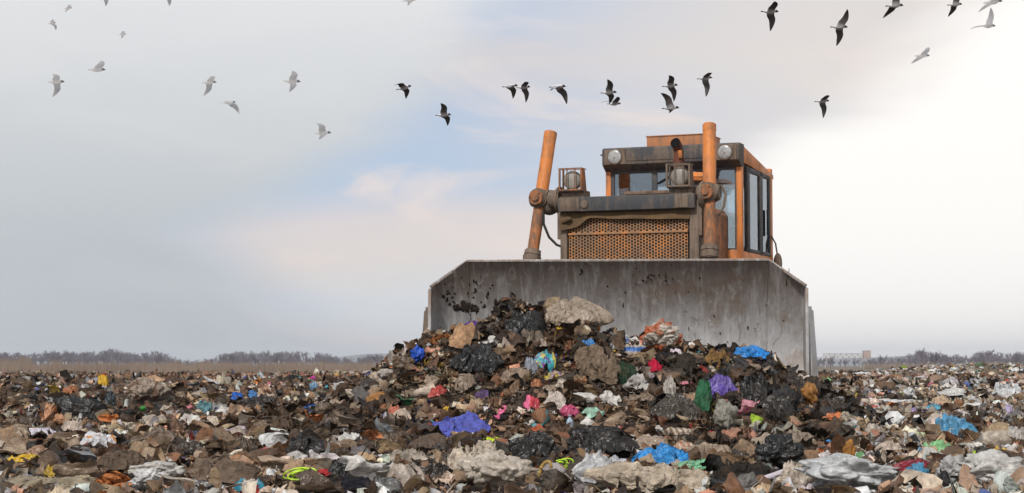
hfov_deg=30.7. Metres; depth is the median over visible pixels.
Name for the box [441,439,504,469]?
plastic sheet
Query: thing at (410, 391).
plastic bag
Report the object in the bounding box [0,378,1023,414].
crest litter
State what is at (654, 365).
cloth
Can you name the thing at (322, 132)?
gull
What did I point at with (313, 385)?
plastic bag
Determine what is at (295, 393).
cardboard scrap
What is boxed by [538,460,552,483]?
strap
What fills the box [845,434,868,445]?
plastic film
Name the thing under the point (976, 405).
rag
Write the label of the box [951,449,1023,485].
plastic bag
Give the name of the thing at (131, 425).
cloth scrap
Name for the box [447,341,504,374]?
plastic bag
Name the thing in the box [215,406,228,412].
rag
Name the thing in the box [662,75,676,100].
gull
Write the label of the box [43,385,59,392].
plastic film
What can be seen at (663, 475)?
tarpaulin
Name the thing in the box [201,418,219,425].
rag
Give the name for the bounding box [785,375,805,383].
plastic bag
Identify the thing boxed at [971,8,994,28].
gull
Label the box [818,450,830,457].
plastic bag
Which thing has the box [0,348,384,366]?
woodland
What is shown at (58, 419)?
tarpaulin
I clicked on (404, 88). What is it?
gull
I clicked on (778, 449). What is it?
plastic bag
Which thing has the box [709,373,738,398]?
plastic bag
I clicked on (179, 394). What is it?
plastic bag
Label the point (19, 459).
cloth
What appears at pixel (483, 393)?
cloth
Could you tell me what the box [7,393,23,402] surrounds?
plastic film
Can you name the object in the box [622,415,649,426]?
cloth scrap
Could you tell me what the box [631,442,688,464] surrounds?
plastic bag
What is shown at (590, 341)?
plastic sheet
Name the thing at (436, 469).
plastic bag
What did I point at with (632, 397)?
plastic film
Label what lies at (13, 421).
plastic bag
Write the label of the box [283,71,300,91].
gull
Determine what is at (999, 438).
plastic film
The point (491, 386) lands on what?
plastic film
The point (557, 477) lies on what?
foreground litter
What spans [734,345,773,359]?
plastic sheet
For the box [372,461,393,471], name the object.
plastic film
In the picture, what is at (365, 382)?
plastic film
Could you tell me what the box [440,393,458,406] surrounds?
plastic film
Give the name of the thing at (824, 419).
cloth scrap
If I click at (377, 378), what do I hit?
wooden plank
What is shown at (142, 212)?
sky
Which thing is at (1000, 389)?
plastic bag
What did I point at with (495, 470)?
plastic bag
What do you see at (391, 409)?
cloth
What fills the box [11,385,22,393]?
cloth scrap
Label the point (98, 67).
gull
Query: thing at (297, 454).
plastic bag
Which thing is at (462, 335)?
cardboard sheet
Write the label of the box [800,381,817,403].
plastic bag
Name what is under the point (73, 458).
plastic film
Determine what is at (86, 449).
rag
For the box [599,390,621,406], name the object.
plastic bag
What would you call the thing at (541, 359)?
wrapper
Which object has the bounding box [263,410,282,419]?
plastic film
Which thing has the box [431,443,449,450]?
plastic bag
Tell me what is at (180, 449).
plastic bag
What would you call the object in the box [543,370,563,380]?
plastic bag
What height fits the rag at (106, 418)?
0.120 m
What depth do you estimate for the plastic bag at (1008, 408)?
26.70 m
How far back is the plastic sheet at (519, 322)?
20.74 m
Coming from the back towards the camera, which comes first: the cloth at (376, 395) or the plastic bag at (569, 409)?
the cloth at (376, 395)
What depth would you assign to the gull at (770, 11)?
41.06 m
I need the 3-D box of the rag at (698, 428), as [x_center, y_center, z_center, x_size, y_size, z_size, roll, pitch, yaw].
[1.777,1.812,18.053,0.220,0.141,0.110,1,-4,-11]
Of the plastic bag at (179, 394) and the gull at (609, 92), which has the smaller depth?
the plastic bag at (179, 394)
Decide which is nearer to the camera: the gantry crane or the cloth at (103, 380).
the cloth at (103, 380)
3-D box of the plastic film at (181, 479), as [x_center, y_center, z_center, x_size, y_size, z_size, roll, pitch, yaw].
[-1.775,1.244,9.883,0.214,0.084,0.111,0,-4,0]
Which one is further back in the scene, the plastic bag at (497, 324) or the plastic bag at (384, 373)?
the plastic bag at (497, 324)
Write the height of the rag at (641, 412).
0.128 m
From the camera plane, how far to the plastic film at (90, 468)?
10.18 m
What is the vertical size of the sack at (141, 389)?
0.366 m
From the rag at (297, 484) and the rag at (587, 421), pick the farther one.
the rag at (587, 421)
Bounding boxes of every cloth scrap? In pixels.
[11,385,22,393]
[94,471,130,488]
[122,422,135,429]
[201,438,240,455]
[265,473,286,485]
[289,412,305,420]
[477,314,497,321]
[478,335,501,345]
[613,406,628,412]
[621,353,637,361]
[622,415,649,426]
[655,425,663,431]
[802,417,828,423]
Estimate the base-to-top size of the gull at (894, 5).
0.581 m
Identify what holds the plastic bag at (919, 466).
on the dump ground
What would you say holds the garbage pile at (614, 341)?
on the dump ground
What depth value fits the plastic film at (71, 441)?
14.46 m
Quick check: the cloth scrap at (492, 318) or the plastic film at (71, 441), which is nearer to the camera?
the plastic film at (71, 441)
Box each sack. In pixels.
[97,449,143,472]
[125,377,171,401]
[185,451,261,483]
[574,344,620,384]
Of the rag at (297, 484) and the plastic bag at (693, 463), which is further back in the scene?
the plastic bag at (693, 463)
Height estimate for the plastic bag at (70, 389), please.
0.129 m
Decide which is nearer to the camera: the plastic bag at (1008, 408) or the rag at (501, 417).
the rag at (501, 417)
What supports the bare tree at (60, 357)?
on the dump ground
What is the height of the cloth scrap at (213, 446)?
0.150 m
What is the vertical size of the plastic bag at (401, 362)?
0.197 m
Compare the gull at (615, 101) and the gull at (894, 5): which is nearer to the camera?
the gull at (894, 5)
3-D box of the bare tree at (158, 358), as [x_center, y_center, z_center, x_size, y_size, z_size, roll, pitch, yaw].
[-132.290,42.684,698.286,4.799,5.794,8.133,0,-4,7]
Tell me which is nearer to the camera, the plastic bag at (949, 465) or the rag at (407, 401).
the plastic bag at (949, 465)
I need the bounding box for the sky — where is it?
[0,0,1023,363]
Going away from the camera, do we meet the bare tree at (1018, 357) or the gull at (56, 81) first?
the gull at (56, 81)
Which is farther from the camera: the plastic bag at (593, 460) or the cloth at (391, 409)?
the cloth at (391, 409)
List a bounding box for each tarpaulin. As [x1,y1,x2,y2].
[41,403,54,422]
[52,413,66,424]
[581,461,709,491]
[853,371,870,374]
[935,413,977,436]
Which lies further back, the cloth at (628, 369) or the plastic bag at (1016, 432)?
the cloth at (628, 369)
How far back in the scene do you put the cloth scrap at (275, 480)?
10.39 m
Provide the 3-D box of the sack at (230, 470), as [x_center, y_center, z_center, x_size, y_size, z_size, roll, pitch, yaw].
[-1.622,1.256,10.515,0.438,0.203,0.227,0,-4,0]
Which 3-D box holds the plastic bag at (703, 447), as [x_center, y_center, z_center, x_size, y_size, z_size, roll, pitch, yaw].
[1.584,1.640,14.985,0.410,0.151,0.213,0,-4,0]
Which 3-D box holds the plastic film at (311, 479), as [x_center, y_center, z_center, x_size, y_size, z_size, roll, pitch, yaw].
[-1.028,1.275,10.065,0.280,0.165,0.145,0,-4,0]
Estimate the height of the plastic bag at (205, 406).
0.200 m
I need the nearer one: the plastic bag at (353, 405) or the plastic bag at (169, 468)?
the plastic bag at (169, 468)
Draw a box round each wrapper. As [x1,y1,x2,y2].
[44,465,54,476]
[80,431,115,447]
[534,349,555,372]
[674,440,693,450]
[822,412,840,419]
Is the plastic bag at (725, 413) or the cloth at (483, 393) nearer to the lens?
the plastic bag at (725, 413)
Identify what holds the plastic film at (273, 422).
on the dump ground
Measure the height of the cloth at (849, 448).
0.210 m
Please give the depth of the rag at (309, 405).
20.76 m
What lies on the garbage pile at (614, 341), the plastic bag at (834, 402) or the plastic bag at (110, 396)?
the plastic bag at (834, 402)
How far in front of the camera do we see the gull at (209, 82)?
49.74 m
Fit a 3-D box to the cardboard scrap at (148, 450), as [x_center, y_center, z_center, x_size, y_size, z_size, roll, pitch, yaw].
[-2.544,1.482,13.184,0.199,0.128,0.103,0,-4,0]
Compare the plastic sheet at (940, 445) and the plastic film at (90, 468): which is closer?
the plastic film at (90, 468)
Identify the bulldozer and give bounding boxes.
[423,122,817,376]
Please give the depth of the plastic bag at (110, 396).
24.81 m
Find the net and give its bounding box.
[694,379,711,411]
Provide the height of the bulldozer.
3.890 m
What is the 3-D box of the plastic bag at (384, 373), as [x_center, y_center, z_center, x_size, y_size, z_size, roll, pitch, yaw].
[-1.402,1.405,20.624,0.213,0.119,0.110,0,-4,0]
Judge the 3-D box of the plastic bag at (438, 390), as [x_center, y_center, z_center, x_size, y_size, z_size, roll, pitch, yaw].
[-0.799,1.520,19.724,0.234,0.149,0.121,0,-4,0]
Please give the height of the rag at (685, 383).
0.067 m
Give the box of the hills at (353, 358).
[33,354,387,365]
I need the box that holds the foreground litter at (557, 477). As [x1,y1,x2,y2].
[0,440,1023,492]
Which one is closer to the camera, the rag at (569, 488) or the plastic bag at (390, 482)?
the plastic bag at (390, 482)
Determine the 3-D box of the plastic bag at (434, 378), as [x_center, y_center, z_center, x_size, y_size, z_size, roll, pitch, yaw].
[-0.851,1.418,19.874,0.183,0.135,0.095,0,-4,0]
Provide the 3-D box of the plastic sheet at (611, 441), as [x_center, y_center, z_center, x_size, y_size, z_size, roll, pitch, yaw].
[0.752,1.564,14.959,0.637,0.271,0.331,0,-4,0]
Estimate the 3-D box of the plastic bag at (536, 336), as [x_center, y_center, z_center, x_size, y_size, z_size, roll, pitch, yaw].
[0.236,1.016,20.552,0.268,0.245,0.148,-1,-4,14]
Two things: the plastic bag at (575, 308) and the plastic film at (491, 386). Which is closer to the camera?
the plastic film at (491, 386)
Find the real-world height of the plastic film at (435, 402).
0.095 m
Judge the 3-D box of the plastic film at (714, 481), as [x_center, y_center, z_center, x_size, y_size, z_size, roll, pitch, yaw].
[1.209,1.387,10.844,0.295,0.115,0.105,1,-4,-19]
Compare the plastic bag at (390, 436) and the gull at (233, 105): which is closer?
the plastic bag at (390, 436)
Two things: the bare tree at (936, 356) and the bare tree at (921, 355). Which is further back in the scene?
the bare tree at (936, 356)
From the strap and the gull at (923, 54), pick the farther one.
the gull at (923, 54)
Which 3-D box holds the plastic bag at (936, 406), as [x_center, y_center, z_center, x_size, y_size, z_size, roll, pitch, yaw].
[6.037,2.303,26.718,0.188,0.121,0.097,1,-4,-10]
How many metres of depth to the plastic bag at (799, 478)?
10.97 m
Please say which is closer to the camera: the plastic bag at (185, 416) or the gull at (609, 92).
the plastic bag at (185, 416)
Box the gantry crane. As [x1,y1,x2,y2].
[823,351,870,367]
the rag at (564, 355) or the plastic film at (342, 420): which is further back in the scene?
the rag at (564, 355)
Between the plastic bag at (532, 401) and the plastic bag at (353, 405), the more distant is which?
the plastic bag at (353, 405)
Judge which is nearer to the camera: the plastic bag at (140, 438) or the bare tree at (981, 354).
the plastic bag at (140, 438)
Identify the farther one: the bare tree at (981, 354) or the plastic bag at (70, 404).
the bare tree at (981, 354)
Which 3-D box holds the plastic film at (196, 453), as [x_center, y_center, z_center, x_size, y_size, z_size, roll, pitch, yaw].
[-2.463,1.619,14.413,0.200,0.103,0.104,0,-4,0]
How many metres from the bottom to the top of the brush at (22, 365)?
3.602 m
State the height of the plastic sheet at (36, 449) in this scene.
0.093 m
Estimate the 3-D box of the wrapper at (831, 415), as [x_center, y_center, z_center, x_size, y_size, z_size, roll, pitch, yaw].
[3.294,1.734,19.094,0.255,0.088,0.132,0,-4,0]
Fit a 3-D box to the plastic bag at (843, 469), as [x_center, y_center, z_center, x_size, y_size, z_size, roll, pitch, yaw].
[1.961,1.307,10.790,0.582,0.234,0.337,1,-4,-21]
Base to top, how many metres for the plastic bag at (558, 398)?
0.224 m
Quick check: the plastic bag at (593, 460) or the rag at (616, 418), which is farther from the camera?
the rag at (616, 418)
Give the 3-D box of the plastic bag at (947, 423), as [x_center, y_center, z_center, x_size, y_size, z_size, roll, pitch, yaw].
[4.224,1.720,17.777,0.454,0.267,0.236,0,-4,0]
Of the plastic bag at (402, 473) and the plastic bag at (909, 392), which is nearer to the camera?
the plastic bag at (402, 473)
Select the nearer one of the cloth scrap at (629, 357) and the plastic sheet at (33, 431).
the plastic sheet at (33, 431)
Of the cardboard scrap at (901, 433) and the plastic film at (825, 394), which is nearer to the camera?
the cardboard scrap at (901, 433)
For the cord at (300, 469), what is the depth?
10.52 m
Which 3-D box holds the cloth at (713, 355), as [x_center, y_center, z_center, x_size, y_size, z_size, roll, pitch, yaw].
[2.275,1.258,20.686,0.289,0.274,0.161,0,-4,0]
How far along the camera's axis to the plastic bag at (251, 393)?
27.03 m
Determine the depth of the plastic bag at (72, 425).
18.95 m
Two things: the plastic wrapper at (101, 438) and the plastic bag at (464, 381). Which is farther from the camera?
the plastic bag at (464, 381)
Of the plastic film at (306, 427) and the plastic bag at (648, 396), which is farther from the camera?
the plastic film at (306, 427)
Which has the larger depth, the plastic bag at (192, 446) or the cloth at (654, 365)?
the cloth at (654, 365)
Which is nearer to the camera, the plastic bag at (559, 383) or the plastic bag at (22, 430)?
the plastic bag at (22, 430)
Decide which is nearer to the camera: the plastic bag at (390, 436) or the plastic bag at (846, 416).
the plastic bag at (390, 436)
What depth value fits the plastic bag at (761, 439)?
17.14 m
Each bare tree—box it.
[52,354,62,365]
[110,352,118,361]
[153,353,165,362]
[269,354,283,361]
[877,354,887,364]
[915,348,927,362]
[928,351,940,364]
[975,351,988,362]
[1008,352,1021,363]
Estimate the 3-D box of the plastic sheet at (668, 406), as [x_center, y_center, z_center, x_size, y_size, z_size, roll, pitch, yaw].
[1.656,1.620,18.709,0.546,0.310,0.283,0,-4,0]
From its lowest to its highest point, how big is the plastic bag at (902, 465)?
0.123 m
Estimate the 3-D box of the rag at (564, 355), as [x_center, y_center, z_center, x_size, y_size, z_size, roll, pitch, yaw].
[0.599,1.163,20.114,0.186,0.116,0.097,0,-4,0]
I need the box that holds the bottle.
[566,415,572,426]
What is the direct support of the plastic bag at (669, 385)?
on the dump ground
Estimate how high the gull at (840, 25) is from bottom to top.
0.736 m
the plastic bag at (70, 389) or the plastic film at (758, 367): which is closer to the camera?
the plastic film at (758, 367)
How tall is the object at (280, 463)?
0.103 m
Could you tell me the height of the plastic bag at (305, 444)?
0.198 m
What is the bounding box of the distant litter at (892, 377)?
[0,361,1023,389]
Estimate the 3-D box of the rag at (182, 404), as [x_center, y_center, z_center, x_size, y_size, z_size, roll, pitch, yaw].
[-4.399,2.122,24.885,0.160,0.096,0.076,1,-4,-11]
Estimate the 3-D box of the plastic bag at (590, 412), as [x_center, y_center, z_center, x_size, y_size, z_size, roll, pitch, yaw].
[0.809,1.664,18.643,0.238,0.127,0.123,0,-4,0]
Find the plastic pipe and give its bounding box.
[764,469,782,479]
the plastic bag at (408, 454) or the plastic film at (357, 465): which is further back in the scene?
the plastic bag at (408, 454)
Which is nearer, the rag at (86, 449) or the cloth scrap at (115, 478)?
the cloth scrap at (115, 478)
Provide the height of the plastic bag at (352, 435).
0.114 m
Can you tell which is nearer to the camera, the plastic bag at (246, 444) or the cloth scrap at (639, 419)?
the plastic bag at (246, 444)
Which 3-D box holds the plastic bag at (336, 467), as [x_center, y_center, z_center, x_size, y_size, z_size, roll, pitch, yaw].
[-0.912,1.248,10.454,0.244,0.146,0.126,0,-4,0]
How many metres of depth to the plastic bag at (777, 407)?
18.76 m
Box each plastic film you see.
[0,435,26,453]
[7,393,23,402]
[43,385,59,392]
[52,458,103,477]
[55,436,79,446]
[59,453,86,462]
[158,474,195,485]
[185,450,201,459]
[237,413,254,423]
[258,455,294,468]
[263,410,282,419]
[266,418,279,427]
[295,468,346,492]
[298,425,314,430]
[331,399,349,407]
[333,411,359,426]
[338,454,385,480]
[351,378,372,387]
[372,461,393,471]
[429,399,441,405]
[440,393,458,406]
[483,383,501,389]
[494,425,514,429]
[526,419,535,424]
[573,392,599,402]
[623,394,639,403]
[708,477,726,488]
[735,399,758,416]
[747,364,761,371]
[820,389,839,398]
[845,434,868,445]
[912,413,927,419]
[982,430,1011,447]
[1002,415,1012,422]
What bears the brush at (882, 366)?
on the dump ground
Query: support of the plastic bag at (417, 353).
on the dump ground
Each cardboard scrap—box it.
[141,447,163,459]
[291,391,299,395]
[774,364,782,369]
[891,430,907,437]
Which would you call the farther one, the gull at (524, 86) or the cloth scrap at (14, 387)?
the gull at (524, 86)
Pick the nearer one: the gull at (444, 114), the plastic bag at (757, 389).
the plastic bag at (757, 389)
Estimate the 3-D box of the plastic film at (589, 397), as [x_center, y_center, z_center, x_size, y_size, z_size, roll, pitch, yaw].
[0.766,1.547,18.994,0.299,0.126,0.109,1,-4,-12]
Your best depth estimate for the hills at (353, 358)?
4017.99 m
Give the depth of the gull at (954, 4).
49.87 m
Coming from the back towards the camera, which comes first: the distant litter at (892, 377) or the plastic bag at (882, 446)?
the distant litter at (892, 377)
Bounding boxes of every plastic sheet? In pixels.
[25,445,46,454]
[29,428,55,434]
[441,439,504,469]
[504,310,545,335]
[508,430,559,459]
[566,425,641,457]
[582,338,594,345]
[649,393,701,420]
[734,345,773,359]
[879,398,916,402]
[923,439,950,451]
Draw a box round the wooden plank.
[372,372,382,383]
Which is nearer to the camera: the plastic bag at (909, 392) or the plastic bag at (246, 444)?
the plastic bag at (246, 444)
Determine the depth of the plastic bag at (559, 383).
19.35 m
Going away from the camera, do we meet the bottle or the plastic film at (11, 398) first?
the bottle
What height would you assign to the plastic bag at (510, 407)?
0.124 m
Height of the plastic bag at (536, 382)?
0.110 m
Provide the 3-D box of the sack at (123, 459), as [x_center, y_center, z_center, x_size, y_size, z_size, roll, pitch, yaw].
[-2.176,1.197,10.365,0.273,0.145,0.142,0,-4,0]
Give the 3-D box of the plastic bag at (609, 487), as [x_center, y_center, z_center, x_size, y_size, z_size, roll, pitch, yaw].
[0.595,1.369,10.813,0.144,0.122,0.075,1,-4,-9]
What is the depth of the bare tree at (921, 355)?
559.25 m
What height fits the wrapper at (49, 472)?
0.078 m
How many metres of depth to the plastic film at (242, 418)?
20.36 m
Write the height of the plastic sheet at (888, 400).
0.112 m
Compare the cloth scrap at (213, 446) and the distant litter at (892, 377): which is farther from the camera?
the distant litter at (892, 377)
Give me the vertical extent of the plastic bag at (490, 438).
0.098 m
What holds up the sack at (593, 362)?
on the dump ground
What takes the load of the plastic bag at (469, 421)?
on the dump ground
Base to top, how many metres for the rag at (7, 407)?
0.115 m
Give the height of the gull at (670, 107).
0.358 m
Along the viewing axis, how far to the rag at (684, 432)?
17.96 m
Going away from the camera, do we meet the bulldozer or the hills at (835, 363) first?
the bulldozer
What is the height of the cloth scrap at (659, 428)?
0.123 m
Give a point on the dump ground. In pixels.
(334, 479)
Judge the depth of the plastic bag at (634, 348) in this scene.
20.43 m
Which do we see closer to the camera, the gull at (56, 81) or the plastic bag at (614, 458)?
the plastic bag at (614, 458)
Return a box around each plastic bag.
[6,418,17,425]
[6,474,96,492]
[13,423,30,438]
[19,414,38,424]
[53,395,106,413]
[61,419,82,430]
[63,386,77,393]
[103,391,115,405]
[127,467,166,490]
[128,435,147,444]
[128,460,185,475]
[139,414,165,423]
[143,425,176,442]
[167,443,186,455]
[175,391,184,397]
[176,441,203,452]
[179,413,189,421]
[191,391,203,397]
[196,401,212,413]
[231,392,242,399]
[233,478,264,491]
[235,394,275,407]
[235,434,257,450]
[248,390,257,397]
[254,419,268,427]
[284,432,329,454]
[287,451,307,458]
[309,381,317,389]
[315,401,335,414]
[319,409,343,424]
[327,458,348,475]
[337,432,361,440]
[349,401,360,407]
[372,475,400,492]
[376,368,392,378]
[382,431,411,443]
[385,463,424,485]
[389,448,427,465]
[393,355,415,372]
[404,388,414,397]
[410,344,424,363]
[421,462,453,477]
[424,374,439,385]
[427,385,446,397]
[431,411,490,436]
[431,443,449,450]
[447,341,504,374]
[454,373,475,394]
[457,451,538,491]
[483,437,498,441]
[486,322,500,328]
[498,404,518,413]
[521,328,544,345]
[523,395,539,409]
[525,357,537,373]
[529,378,541,386]
[542,385,557,391]
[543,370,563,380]
[543,390,565,409]
[544,296,613,326]
[554,378,565,388]
[559,404,579,416]
[572,450,611,482]
[582,407,604,417]
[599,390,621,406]
[601,483,613,490]
[609,455,626,461]
[620,342,645,353]
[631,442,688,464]
[635,434,664,447]
[638,382,648,389]
[639,392,655,400]
[640,318,682,349]
[663,374,675,394]
[675,458,705,469]
[684,442,731,456]
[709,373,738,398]
[713,399,738,429]
[739,372,769,404]
[751,432,770,443]
[754,432,803,469]
[761,393,796,422]
[775,460,813,488]
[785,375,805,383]
[787,429,818,443]
[793,453,899,490]
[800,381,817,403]
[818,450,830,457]
[826,396,845,408]
[839,411,855,421]
[864,423,886,432]
[875,440,901,453]
[890,406,899,410]
[894,457,929,471]
[902,387,914,398]
[906,462,928,472]
[927,403,940,409]
[935,454,965,479]
[937,387,965,395]
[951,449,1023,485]
[992,382,1021,396]
[1003,404,1013,412]
[1008,426,1023,439]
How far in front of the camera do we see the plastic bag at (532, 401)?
18.87 m
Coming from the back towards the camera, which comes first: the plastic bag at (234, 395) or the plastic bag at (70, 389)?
the plastic bag at (70, 389)
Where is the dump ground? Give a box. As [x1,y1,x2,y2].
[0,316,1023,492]
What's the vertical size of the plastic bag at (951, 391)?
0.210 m
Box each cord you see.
[282,467,316,480]
[556,458,573,468]
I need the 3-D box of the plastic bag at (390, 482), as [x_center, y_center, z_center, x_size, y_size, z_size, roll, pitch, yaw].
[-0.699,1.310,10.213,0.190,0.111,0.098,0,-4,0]
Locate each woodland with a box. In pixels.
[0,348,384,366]
[817,350,1023,366]
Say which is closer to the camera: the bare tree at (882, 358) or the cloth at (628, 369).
the cloth at (628, 369)
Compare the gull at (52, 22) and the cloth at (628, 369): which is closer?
the cloth at (628, 369)
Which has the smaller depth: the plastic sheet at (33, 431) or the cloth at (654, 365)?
the plastic sheet at (33, 431)
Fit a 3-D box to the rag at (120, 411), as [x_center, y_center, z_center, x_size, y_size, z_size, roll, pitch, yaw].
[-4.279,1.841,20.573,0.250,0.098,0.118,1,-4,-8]
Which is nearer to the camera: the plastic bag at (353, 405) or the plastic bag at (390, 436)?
the plastic bag at (390, 436)
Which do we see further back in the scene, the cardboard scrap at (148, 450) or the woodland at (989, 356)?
the woodland at (989, 356)
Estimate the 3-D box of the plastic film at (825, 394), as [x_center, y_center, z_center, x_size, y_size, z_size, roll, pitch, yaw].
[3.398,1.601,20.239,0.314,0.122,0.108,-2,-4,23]
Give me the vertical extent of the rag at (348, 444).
0.104 m
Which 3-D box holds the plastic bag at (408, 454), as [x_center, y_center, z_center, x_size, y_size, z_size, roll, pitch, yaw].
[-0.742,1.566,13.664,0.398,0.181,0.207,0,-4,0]
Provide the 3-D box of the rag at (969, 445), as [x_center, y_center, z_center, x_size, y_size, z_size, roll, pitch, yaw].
[3.735,1.633,15.072,0.284,0.111,0.142,1,-4,-9]
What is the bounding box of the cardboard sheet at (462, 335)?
[449,322,474,348]
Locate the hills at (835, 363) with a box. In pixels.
[818,356,1021,365]
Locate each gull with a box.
[47,74,63,96]
[48,19,56,29]
[88,61,104,71]
[202,76,215,95]
[218,101,238,112]
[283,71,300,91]
[314,123,330,138]
[394,83,410,98]
[435,103,450,125]
[502,84,517,97]
[516,82,529,101]
[549,85,567,103]
[600,79,616,103]
[604,97,620,105]
[661,93,678,112]
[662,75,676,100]
[697,73,711,95]
[761,1,778,30]
[814,95,828,117]
[830,9,848,45]
[883,0,903,17]
[911,47,929,63]
[947,0,961,16]
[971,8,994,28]
[979,0,1001,11]
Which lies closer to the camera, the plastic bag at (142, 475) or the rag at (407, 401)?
the plastic bag at (142, 475)
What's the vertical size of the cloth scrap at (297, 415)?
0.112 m
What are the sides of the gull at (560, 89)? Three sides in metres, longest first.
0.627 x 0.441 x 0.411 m
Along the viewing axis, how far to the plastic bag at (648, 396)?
19.30 m
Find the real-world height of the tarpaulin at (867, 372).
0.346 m
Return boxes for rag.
[4,403,25,410]
[69,446,91,452]
[98,413,118,422]
[113,409,134,417]
[177,402,186,407]
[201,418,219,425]
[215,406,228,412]
[286,476,324,492]
[304,403,315,410]
[304,410,323,421]
[340,439,356,450]
[345,389,353,397]
[395,395,413,404]
[495,414,508,421]
[561,349,571,357]
[564,481,581,491]
[580,417,593,424]
[605,411,627,425]
[628,407,648,419]
[662,427,690,436]
[681,381,693,385]
[685,427,705,437]
[948,403,958,408]
[958,442,982,451]
[963,403,979,407]
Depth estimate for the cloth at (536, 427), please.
18.19 m
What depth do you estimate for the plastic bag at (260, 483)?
10.04 m
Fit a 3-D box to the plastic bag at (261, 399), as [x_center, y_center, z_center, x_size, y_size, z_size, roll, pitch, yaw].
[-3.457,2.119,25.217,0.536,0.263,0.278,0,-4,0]
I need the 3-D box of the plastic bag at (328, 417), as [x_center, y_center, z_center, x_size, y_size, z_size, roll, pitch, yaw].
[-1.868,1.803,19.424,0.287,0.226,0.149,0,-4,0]
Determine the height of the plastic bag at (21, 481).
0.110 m
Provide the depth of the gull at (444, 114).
46.33 m
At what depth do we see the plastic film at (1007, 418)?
23.14 m
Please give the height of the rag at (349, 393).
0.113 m
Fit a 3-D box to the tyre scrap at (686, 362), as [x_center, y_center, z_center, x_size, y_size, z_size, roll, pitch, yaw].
[1.875,1.258,19.969,0.199,0.268,0.206,-3,-5,38]
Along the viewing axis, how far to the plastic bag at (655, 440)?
16.67 m
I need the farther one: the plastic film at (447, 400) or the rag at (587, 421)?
the plastic film at (447, 400)
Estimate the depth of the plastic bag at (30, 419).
19.76 m
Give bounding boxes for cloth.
[7,454,39,462]
[98,374,108,385]
[318,468,330,475]
[339,474,371,490]
[359,429,382,441]
[366,391,384,401]
[387,404,400,413]
[475,389,488,398]
[501,367,532,381]
[529,423,542,430]
[617,361,636,384]
[648,358,661,371]
[704,348,729,368]
[713,459,770,479]
[842,439,855,455]
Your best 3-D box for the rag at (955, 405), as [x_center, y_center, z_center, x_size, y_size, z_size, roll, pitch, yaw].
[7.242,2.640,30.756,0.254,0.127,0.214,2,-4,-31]
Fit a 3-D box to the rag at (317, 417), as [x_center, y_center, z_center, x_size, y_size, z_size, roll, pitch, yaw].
[-2.117,1.820,19.977,0.226,0.155,0.102,2,-4,-23]
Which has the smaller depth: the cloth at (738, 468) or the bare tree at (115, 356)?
the cloth at (738, 468)
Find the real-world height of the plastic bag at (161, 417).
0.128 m
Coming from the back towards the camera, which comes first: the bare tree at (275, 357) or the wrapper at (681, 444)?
the bare tree at (275, 357)
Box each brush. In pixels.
[0,354,380,374]
[864,356,1023,368]
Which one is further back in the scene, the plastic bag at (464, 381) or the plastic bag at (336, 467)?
the plastic bag at (464, 381)
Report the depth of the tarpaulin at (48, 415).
19.81 m
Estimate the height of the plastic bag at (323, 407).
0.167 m
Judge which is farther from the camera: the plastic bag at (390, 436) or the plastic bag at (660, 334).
the plastic bag at (660, 334)
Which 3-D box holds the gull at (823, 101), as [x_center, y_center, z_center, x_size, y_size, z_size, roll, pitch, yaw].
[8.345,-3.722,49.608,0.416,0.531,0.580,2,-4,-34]
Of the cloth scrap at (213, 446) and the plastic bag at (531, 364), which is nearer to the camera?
the cloth scrap at (213, 446)
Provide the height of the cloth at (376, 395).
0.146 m
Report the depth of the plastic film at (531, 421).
18.48 m
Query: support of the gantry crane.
on the dump ground
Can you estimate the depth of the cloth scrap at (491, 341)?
20.30 m
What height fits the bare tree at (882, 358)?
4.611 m
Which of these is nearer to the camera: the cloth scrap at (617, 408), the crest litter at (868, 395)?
the cloth scrap at (617, 408)
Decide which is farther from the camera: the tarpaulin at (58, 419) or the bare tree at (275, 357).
the bare tree at (275, 357)
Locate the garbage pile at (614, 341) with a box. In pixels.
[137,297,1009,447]
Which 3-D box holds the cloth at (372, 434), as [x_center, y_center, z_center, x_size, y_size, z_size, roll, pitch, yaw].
[-1.243,1.676,16.544,0.222,0.117,0.115,0,-4,0]
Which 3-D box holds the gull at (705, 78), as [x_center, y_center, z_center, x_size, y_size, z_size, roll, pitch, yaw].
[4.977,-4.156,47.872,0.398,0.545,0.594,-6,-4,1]
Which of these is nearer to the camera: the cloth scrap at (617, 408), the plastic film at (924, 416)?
the cloth scrap at (617, 408)
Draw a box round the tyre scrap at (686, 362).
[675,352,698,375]
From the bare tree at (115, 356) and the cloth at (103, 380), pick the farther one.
the bare tree at (115, 356)
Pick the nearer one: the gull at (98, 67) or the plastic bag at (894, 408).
the plastic bag at (894, 408)
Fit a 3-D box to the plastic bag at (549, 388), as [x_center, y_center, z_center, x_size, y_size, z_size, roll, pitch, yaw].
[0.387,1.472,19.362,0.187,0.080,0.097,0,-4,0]
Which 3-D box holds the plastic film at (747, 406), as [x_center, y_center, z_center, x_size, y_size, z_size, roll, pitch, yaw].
[2.366,1.644,18.895,0.278,0.191,0.155,3,-5,-40]
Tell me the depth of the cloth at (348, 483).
10.10 m
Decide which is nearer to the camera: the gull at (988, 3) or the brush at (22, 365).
the gull at (988, 3)

